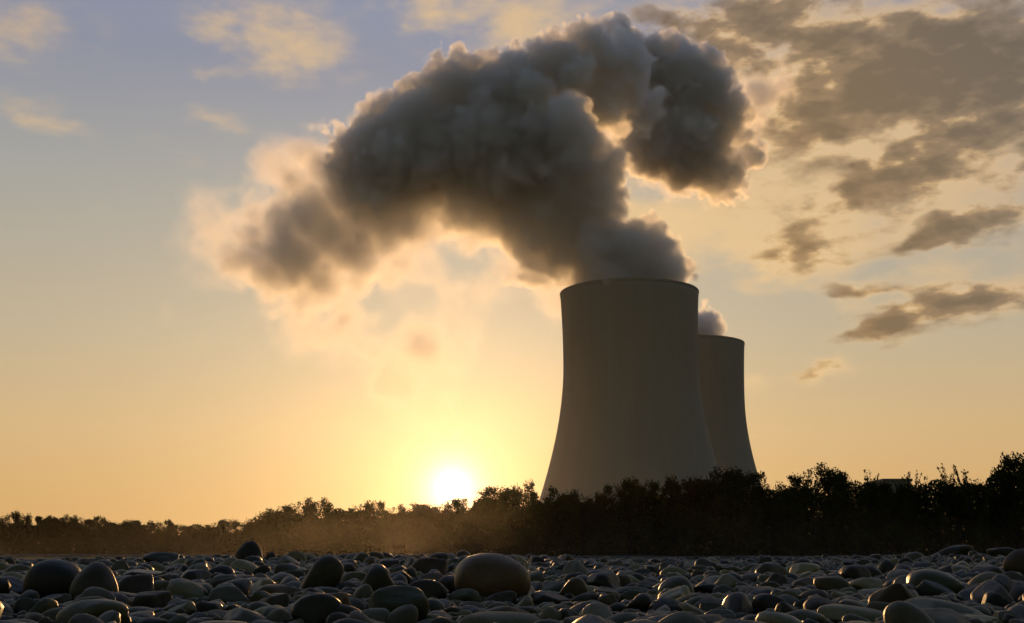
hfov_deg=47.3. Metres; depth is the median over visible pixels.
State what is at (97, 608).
river stone
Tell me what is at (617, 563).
river stone
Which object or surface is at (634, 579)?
river stone
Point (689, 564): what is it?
river stone
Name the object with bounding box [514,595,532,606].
river stone
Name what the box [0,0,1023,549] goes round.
sky
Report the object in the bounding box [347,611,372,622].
river stone
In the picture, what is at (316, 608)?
river stone
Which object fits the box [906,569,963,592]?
river stone
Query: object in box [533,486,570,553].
shrub
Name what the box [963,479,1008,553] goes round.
shrub
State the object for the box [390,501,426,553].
tree
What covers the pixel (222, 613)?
river stone
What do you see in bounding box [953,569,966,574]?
river stone
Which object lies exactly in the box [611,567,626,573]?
river stone
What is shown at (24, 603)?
river stone
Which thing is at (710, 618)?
river stone
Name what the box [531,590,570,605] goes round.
river stone
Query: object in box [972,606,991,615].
river stone
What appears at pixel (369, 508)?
tree
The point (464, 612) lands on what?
river stone
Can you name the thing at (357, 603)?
river stone
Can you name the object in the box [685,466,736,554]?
tree
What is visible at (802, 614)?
river stone
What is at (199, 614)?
river stone
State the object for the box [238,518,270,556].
tree
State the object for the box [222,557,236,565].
river stone
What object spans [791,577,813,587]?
river stone
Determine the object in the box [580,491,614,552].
tree
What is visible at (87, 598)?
river stone
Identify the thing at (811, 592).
river stone
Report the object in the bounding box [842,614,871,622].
river stone
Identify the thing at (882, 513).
shrub
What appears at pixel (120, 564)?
river stone
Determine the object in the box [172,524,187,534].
tree
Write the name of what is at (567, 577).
river stone
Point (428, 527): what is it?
tree
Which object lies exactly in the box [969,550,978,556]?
river stone
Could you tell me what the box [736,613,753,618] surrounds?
river stone
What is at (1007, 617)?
river stone
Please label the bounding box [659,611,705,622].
river stone
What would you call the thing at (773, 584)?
river stone
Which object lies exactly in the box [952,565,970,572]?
river stone
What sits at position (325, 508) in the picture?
tree
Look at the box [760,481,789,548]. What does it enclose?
shrub
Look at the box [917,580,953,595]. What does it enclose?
river stone
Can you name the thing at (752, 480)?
tree
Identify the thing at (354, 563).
river stone
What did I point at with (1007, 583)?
river stone
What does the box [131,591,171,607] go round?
river stone
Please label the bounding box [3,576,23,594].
river stone
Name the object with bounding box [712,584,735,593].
river stone
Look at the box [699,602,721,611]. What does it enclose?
river stone
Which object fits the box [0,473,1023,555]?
undergrowth
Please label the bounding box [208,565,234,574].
river stone
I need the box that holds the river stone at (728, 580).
[714,574,736,587]
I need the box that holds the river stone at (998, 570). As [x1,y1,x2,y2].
[971,566,1003,573]
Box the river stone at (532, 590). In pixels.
[528,586,535,594]
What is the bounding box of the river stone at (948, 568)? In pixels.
[937,564,952,573]
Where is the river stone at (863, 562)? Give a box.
[856,559,870,564]
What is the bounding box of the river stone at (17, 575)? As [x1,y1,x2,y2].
[0,572,24,578]
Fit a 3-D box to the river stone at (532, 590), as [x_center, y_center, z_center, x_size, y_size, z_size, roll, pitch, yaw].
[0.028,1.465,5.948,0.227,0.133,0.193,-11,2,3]
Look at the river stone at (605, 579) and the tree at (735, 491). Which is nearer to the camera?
the river stone at (605, 579)
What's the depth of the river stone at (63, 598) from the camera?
5.18 m
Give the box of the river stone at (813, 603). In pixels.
[803,597,836,622]
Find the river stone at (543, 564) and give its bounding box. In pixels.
[529,562,551,566]
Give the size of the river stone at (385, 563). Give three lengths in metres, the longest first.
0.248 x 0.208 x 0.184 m
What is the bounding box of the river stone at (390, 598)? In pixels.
[368,586,428,621]
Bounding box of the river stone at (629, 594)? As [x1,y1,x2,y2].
[619,589,641,601]
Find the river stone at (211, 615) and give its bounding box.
[206,613,222,618]
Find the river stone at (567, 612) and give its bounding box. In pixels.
[559,608,579,619]
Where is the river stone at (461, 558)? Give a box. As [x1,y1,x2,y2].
[457,555,468,563]
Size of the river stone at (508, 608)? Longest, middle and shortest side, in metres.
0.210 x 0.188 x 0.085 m
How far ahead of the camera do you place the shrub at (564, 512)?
151.06 m
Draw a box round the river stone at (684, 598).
[676,593,705,601]
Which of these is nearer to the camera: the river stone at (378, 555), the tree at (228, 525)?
the river stone at (378, 555)
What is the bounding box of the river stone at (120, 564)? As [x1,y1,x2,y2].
[111,560,128,570]
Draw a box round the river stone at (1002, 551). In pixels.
[986,547,1014,556]
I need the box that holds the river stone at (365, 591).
[352,584,372,598]
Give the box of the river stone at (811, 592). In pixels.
[799,589,829,599]
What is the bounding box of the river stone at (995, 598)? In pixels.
[981,591,1013,606]
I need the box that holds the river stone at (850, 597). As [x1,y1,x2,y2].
[832,596,859,600]
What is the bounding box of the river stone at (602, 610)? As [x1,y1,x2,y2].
[581,602,612,618]
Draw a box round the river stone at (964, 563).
[956,561,968,566]
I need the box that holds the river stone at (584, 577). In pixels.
[576,575,586,582]
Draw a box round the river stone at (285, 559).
[279,555,299,564]
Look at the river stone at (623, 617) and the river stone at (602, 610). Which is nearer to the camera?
the river stone at (623, 617)
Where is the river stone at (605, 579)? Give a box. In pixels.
[586,572,619,587]
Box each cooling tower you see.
[532,277,720,548]
[698,335,758,541]
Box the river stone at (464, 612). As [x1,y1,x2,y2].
[457,610,472,615]
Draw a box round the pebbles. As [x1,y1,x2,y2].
[0,551,1023,622]
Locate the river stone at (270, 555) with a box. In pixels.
[263,552,275,560]
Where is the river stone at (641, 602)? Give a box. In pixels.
[623,593,651,611]
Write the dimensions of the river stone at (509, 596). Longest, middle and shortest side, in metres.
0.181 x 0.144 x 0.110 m
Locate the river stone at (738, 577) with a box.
[727,572,742,581]
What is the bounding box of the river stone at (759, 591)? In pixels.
[749,589,771,594]
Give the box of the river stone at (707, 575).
[703,574,718,579]
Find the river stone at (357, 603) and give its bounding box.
[349,597,366,610]
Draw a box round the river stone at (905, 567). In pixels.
[893,564,913,571]
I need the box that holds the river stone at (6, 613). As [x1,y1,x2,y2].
[2,612,12,615]
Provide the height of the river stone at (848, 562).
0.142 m
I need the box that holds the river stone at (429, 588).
[408,579,446,599]
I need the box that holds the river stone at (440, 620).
[429,617,450,622]
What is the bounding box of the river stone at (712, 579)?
[703,576,720,582]
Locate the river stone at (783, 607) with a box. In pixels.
[774,601,798,612]
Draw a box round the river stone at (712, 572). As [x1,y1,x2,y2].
[704,571,720,575]
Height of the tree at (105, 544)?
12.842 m
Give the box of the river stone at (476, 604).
[458,601,483,607]
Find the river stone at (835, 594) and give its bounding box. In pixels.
[830,591,848,597]
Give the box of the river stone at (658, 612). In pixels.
[646,611,669,614]
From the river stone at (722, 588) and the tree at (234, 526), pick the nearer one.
the river stone at (722, 588)
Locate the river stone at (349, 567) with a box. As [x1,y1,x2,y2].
[342,562,355,572]
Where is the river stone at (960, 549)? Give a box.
[938,545,972,556]
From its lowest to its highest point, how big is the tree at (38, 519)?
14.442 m
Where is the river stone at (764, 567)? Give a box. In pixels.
[755,562,788,575]
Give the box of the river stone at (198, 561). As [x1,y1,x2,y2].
[191,558,210,568]
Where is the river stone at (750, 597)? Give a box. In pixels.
[746,595,755,600]
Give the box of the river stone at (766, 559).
[758,556,772,563]
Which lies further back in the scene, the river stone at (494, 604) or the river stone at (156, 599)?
the river stone at (156, 599)
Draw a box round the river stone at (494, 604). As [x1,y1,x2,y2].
[483,601,507,609]
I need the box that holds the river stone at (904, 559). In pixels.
[897,557,913,563]
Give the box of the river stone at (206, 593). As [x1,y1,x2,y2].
[166,578,208,595]
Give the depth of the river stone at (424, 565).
11.14 m
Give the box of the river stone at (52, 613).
[42,607,64,620]
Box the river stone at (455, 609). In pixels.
[444,606,460,612]
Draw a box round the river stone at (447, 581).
[438,575,455,593]
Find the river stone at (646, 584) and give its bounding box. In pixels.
[634,580,657,589]
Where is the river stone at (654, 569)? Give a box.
[646,566,658,572]
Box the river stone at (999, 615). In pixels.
[993,610,1023,620]
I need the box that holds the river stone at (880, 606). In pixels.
[866,601,889,610]
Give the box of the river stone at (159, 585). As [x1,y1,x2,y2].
[153,580,169,590]
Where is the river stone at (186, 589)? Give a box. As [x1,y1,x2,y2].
[167,581,203,598]
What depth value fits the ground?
143.08 m
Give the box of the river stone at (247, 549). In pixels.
[235,540,262,559]
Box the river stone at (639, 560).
[630,558,645,562]
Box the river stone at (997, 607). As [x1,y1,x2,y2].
[988,605,1004,609]
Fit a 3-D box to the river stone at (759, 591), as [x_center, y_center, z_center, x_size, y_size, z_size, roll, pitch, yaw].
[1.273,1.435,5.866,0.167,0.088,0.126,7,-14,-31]
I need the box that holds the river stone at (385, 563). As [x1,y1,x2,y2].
[378,559,399,567]
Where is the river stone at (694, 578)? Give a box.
[690,575,704,580]
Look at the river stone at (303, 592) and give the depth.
5.61 m
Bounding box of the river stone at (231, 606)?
[225,604,242,610]
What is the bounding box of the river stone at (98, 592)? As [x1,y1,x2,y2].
[77,587,115,600]
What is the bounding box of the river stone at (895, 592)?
[868,583,915,602]
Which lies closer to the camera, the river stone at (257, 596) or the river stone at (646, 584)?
the river stone at (257, 596)
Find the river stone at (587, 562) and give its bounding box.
[583,560,594,565]
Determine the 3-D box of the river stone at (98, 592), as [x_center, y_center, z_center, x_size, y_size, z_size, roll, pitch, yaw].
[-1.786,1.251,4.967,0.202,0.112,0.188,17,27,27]
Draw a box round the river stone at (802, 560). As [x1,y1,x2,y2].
[792,558,810,563]
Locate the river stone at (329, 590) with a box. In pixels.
[315,587,340,592]
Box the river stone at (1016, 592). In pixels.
[1009,581,1023,602]
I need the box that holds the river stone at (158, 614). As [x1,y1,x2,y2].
[154,611,168,617]
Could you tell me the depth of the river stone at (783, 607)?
3.93 m
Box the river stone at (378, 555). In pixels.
[368,552,384,558]
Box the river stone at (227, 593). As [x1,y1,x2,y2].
[207,585,248,603]
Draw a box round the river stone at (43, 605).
[28,598,57,613]
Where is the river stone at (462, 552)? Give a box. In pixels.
[456,550,470,556]
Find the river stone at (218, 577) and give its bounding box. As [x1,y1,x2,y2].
[209,574,235,582]
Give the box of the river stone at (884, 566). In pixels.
[877,559,895,573]
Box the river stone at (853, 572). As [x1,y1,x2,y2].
[839,565,870,579]
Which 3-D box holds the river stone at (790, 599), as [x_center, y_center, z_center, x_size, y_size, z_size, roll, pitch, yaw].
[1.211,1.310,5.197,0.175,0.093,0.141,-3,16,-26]
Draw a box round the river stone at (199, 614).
[188,612,206,619]
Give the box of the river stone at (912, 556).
[905,552,923,560]
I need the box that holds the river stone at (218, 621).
[199,620,245,622]
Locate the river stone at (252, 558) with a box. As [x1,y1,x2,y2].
[245,556,261,561]
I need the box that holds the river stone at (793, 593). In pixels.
[773,590,798,598]
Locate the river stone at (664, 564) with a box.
[659,561,678,569]
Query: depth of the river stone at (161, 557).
21.83 m
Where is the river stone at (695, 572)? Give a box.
[691,569,705,575]
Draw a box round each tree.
[0,520,6,550]
[4,509,24,536]
[10,513,34,550]
[27,516,42,553]
[32,515,62,553]
[56,514,80,540]
[62,515,93,553]
[80,519,95,550]
[85,515,109,552]
[90,520,116,553]
[120,519,134,534]
[132,520,160,551]
[141,521,176,551]
[155,519,179,551]
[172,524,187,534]
[178,524,204,548]
[201,520,229,553]
[218,519,239,533]
[231,521,239,533]
[232,520,248,545]
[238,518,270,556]
[243,510,276,556]
[261,504,299,554]
[277,497,320,553]
[298,497,333,552]
[310,511,343,555]
[333,505,359,553]
[340,500,377,552]
[360,500,389,549]
[375,504,411,552]
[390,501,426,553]
[411,504,448,552]
[432,500,453,544]
[436,496,469,551]
[513,478,556,554]
[602,476,659,554]
[627,479,670,551]
[655,474,697,555]
[671,473,716,554]
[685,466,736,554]
[702,466,767,555]
[728,469,784,552]
[776,462,849,548]
[806,467,851,553]
[827,468,886,554]
[987,451,1023,548]
[1003,452,1023,519]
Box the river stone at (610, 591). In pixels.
[594,588,619,599]
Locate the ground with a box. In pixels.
[0,551,935,559]
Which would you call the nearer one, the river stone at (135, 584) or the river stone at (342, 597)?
the river stone at (342, 597)
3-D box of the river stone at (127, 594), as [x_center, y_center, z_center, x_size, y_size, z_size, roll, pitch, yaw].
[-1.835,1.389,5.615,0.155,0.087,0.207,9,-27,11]
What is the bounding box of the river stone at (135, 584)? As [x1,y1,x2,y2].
[117,574,154,593]
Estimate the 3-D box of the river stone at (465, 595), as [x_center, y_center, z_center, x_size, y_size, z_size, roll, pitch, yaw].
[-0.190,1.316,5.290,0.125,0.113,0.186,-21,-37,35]
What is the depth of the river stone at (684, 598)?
5.13 m
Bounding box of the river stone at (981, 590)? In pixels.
[970,579,1014,602]
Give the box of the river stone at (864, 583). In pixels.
[849,577,883,589]
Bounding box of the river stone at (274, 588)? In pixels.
[256,584,300,594]
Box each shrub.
[454,488,501,553]
[473,484,517,552]
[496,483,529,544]
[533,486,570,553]
[542,489,578,551]
[564,489,605,555]
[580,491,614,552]
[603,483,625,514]
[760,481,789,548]
[777,485,815,555]
[858,478,896,553]
[861,480,924,554]
[884,470,929,551]
[916,475,958,549]
[929,463,991,546]
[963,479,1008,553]
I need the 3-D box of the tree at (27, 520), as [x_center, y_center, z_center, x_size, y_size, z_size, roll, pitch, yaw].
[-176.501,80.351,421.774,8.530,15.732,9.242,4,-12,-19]
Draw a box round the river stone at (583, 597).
[571,593,598,601]
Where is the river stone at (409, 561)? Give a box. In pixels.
[404,557,416,566]
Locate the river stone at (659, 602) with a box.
[652,597,678,610]
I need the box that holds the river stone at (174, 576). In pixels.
[171,574,180,578]
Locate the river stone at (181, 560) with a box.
[172,558,185,563]
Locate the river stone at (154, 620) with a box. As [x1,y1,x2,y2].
[136,617,167,622]
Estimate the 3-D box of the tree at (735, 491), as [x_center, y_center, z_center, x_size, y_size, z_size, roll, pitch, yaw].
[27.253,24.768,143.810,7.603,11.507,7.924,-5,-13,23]
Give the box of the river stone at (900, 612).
[883,601,934,622]
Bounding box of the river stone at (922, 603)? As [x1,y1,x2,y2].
[905,598,981,613]
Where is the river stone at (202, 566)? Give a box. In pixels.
[195,564,208,570]
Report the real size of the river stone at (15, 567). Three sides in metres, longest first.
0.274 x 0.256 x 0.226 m
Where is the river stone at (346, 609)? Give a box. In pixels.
[335,604,360,614]
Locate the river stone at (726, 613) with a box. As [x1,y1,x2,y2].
[705,609,735,618]
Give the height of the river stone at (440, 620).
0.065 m
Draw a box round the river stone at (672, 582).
[657,576,693,593]
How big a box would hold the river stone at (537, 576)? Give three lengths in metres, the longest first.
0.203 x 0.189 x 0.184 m
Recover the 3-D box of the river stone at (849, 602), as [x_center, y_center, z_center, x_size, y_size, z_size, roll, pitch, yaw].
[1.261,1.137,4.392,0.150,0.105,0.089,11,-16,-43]
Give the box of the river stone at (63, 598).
[50,593,71,603]
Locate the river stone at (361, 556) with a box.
[353,552,368,561]
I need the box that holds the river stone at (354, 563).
[340,559,357,567]
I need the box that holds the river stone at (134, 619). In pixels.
[129,616,147,622]
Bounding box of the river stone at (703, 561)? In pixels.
[695,558,719,570]
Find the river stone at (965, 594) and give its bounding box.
[957,585,978,600]
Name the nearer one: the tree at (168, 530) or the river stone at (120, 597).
the river stone at (120, 597)
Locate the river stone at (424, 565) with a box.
[412,557,447,574]
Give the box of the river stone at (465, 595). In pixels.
[449,589,480,602]
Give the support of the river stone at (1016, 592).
on the ground
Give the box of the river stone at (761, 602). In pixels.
[752,593,790,613]
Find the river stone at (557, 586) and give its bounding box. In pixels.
[542,581,566,591]
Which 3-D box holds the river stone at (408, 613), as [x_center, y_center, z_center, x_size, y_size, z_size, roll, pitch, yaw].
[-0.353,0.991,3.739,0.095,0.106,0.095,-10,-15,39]
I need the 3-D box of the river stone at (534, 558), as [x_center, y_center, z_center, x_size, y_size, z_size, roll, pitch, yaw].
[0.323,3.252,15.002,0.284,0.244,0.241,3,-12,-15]
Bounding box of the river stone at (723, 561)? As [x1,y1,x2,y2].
[719,559,730,564]
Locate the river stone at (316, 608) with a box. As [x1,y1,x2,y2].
[291,594,340,622]
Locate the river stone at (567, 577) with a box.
[563,572,587,581]
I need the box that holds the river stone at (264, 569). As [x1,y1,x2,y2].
[253,565,270,574]
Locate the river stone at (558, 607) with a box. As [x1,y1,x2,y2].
[552,605,571,609]
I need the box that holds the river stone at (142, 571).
[123,569,161,575]
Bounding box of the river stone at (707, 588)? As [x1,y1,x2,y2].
[693,583,716,593]
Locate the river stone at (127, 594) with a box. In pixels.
[118,591,135,597]
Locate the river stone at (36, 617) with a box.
[23,613,44,621]
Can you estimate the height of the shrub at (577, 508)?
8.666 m
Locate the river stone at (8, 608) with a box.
[1,601,13,613]
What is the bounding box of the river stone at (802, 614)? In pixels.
[785,609,826,622]
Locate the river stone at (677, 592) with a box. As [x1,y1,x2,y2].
[657,585,690,598]
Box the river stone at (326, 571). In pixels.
[299,555,343,588]
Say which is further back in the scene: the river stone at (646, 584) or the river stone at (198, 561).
the river stone at (198, 561)
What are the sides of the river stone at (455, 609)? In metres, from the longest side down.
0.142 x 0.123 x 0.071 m
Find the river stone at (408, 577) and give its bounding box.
[390,570,411,584]
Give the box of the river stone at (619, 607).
[609,603,626,611]
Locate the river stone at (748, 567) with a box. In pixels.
[741,563,759,570]
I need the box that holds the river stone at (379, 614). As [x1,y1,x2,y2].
[360,608,389,621]
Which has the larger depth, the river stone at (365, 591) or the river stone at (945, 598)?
the river stone at (365, 591)
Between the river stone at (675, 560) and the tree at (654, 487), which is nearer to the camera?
the river stone at (675, 560)
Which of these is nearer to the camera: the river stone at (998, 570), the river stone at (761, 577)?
the river stone at (761, 577)
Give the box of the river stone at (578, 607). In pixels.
[570,601,593,613]
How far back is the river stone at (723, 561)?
16.71 m
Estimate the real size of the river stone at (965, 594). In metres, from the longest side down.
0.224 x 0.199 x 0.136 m
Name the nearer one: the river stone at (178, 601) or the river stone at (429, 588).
the river stone at (178, 601)
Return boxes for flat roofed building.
[863,479,912,552]
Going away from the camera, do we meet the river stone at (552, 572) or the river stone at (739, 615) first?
the river stone at (739, 615)
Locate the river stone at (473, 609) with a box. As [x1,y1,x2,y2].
[460,605,480,612]
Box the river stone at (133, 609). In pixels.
[128,607,154,612]
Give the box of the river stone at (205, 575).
[180,569,211,580]
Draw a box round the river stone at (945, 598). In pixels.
[916,596,951,601]
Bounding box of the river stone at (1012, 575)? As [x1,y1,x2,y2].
[1003,571,1023,580]
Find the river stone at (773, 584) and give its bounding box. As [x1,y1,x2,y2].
[760,581,780,587]
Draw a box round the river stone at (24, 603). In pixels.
[13,597,37,613]
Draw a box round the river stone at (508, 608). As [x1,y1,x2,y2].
[486,606,529,613]
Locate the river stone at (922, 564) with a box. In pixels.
[912,562,930,567]
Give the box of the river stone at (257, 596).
[248,590,271,601]
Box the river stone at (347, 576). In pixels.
[340,572,366,582]
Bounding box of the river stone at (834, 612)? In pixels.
[817,604,882,622]
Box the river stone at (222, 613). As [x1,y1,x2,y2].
[205,610,228,617]
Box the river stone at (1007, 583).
[992,574,1014,592]
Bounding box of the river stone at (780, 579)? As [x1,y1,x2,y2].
[765,573,787,585]
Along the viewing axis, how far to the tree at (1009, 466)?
145.61 m
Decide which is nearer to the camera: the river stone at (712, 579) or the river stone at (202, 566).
the river stone at (712, 579)
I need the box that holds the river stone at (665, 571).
[660,567,688,574]
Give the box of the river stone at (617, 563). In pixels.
[606,560,623,565]
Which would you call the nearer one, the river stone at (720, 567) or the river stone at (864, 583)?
the river stone at (864, 583)
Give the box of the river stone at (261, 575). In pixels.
[253,573,267,577]
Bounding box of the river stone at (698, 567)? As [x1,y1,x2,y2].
[689,565,709,569]
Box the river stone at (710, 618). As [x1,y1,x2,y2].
[697,614,722,622]
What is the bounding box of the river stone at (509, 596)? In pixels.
[483,591,516,603]
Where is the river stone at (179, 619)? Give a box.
[166,615,188,622]
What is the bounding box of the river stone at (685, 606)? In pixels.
[678,602,705,613]
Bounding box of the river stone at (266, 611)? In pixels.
[261,607,291,616]
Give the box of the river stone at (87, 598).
[67,596,105,605]
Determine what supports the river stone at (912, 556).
on the ground
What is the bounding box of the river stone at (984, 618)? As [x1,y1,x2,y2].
[966,614,997,622]
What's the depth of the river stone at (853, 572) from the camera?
9.08 m
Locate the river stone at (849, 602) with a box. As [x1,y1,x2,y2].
[836,600,862,622]
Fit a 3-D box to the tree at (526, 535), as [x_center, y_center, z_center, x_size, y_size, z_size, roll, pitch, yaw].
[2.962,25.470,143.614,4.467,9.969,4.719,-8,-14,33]
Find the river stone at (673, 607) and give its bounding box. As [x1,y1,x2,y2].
[666,605,681,610]
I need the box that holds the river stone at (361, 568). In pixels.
[354,565,372,571]
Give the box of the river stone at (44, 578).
[23,559,80,598]
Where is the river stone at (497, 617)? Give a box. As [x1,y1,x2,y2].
[459,611,540,622]
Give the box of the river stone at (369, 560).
[363,556,377,564]
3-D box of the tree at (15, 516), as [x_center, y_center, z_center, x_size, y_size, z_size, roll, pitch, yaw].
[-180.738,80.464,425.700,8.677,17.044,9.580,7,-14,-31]
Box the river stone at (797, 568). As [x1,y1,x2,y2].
[789,563,819,573]
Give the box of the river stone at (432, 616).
[425,614,440,618]
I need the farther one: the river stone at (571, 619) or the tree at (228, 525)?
the tree at (228, 525)
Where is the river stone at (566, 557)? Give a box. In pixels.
[560,554,574,560]
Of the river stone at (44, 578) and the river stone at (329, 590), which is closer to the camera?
the river stone at (44, 578)
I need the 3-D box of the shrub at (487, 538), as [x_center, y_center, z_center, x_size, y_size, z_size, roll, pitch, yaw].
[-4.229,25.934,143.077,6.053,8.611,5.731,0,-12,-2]
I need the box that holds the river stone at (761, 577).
[757,574,770,582]
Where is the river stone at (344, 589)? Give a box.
[340,587,355,591]
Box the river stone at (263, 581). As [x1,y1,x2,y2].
[250,577,274,590]
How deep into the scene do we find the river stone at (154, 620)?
3.85 m
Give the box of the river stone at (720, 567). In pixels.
[716,564,744,571]
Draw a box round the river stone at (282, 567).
[274,563,299,573]
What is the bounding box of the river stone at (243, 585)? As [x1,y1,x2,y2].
[227,578,250,597]
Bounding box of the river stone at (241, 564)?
[230,559,257,572]
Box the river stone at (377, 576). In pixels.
[361,564,394,592]
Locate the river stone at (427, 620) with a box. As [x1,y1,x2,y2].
[417,619,433,622]
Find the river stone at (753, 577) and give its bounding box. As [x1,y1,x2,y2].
[742,573,760,581]
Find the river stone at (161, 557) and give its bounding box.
[142,552,178,563]
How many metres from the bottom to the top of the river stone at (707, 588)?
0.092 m
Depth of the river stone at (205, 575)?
8.81 m
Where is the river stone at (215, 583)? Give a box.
[209,577,251,594]
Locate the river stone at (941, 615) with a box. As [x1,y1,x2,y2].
[921,608,970,622]
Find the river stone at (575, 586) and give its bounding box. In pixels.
[559,577,587,596]
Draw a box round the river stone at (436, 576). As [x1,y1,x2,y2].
[418,572,443,580]
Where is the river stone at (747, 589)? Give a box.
[738,586,785,592]
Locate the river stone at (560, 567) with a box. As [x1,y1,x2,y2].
[554,563,565,569]
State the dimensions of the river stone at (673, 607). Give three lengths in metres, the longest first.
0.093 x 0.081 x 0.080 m
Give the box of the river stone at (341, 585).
[337,581,358,589]
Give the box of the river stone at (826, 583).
[813,576,849,590]
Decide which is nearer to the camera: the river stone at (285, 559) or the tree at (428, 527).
the river stone at (285, 559)
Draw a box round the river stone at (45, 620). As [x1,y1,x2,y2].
[38,617,56,622]
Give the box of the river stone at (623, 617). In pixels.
[607,612,638,622]
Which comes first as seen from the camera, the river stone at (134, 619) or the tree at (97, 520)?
the river stone at (134, 619)
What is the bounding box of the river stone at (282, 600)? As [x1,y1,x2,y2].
[264,593,288,606]
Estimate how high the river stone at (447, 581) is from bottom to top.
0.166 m
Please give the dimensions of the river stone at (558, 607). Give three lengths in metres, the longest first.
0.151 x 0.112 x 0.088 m
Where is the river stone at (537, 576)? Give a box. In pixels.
[529,571,545,582]
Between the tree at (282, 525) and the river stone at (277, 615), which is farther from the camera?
the tree at (282, 525)
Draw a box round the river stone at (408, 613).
[386,604,417,622]
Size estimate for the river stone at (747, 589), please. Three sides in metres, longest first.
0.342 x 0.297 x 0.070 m
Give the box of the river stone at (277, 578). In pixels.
[270,572,292,583]
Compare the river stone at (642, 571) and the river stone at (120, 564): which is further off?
the river stone at (120, 564)
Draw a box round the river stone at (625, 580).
[618,575,631,586]
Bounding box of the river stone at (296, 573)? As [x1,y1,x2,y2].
[284,570,304,577]
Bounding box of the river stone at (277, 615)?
[266,609,290,622]
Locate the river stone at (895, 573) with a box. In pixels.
[886,569,910,577]
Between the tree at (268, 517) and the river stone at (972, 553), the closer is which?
the river stone at (972, 553)
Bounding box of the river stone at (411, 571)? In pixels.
[402,567,417,576]
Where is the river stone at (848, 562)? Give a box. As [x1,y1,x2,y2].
[843,560,858,564]
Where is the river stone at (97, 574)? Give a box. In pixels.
[69,562,117,600]
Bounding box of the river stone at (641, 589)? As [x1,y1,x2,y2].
[615,586,647,592]
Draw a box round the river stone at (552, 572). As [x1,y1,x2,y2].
[543,570,561,574]
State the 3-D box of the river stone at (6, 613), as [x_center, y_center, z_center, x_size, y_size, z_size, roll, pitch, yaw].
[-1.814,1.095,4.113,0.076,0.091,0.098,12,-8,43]
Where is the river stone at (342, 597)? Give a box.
[319,592,350,605]
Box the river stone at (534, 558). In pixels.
[528,555,545,564]
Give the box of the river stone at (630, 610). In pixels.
[622,609,636,612]
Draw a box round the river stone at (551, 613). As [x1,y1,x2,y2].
[540,607,562,620]
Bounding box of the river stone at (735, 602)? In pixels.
[721,592,753,613]
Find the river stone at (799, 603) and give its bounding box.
[794,596,819,607]
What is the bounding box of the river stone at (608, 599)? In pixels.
[598,594,615,604]
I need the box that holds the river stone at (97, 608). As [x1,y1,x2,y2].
[55,599,128,622]
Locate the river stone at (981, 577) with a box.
[964,571,997,588]
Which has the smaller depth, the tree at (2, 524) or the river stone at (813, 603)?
the river stone at (813, 603)
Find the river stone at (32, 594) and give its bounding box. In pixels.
[17,590,39,599]
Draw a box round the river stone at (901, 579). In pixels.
[893,575,907,583]
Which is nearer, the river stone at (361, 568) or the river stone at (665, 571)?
the river stone at (665, 571)
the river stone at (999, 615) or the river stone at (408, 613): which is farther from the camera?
the river stone at (999, 615)
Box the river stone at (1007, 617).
[1002,613,1023,622]
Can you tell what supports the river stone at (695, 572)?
on the ground
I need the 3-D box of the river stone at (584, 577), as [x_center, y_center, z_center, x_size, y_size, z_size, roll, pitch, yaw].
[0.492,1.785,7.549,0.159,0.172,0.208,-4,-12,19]
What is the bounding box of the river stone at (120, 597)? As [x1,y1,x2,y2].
[111,592,131,605]
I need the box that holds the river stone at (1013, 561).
[1003,549,1023,574]
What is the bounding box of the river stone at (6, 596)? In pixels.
[0,594,15,600]
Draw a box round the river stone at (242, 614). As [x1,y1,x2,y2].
[222,607,268,622]
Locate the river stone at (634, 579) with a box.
[628,575,638,582]
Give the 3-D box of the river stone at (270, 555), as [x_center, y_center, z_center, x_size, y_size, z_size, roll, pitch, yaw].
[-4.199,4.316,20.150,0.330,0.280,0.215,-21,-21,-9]
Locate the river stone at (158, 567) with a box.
[150,563,166,571]
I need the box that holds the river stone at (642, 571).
[634,568,652,574]
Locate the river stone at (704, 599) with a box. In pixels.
[694,597,723,607]
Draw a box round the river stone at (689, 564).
[683,561,695,567]
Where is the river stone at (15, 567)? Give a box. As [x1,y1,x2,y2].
[3,564,30,572]
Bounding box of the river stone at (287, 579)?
[280,576,299,584]
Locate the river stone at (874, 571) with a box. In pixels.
[863,565,882,576]
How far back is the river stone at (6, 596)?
5.28 m
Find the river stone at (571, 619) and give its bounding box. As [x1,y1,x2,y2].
[563,616,614,622]
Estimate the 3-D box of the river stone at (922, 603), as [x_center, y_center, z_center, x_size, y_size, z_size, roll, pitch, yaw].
[1.585,1.111,4.313,0.293,0.096,0.261,7,-11,4]
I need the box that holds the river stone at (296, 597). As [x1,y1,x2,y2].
[291,595,303,600]
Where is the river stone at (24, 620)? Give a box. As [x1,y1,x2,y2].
[10,619,37,622]
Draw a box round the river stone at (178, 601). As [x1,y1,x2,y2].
[166,598,187,605]
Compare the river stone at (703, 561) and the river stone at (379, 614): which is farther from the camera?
the river stone at (703, 561)
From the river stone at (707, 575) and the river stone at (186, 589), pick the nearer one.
the river stone at (186, 589)
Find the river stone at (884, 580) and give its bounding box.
[881,578,895,583]
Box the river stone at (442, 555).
[429,552,449,559]
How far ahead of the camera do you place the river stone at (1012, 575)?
7.14 m
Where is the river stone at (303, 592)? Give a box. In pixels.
[293,588,320,596]
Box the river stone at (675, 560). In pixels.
[667,558,681,566]
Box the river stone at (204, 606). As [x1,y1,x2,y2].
[196,602,222,611]
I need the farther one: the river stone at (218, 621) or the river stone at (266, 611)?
the river stone at (266, 611)
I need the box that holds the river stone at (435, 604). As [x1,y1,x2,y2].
[428,599,445,611]
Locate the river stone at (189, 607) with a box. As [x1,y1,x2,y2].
[167,601,195,614]
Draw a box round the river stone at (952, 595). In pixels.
[939,593,956,598]
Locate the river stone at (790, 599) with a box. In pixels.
[778,594,798,604]
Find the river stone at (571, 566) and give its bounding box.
[561,560,587,574]

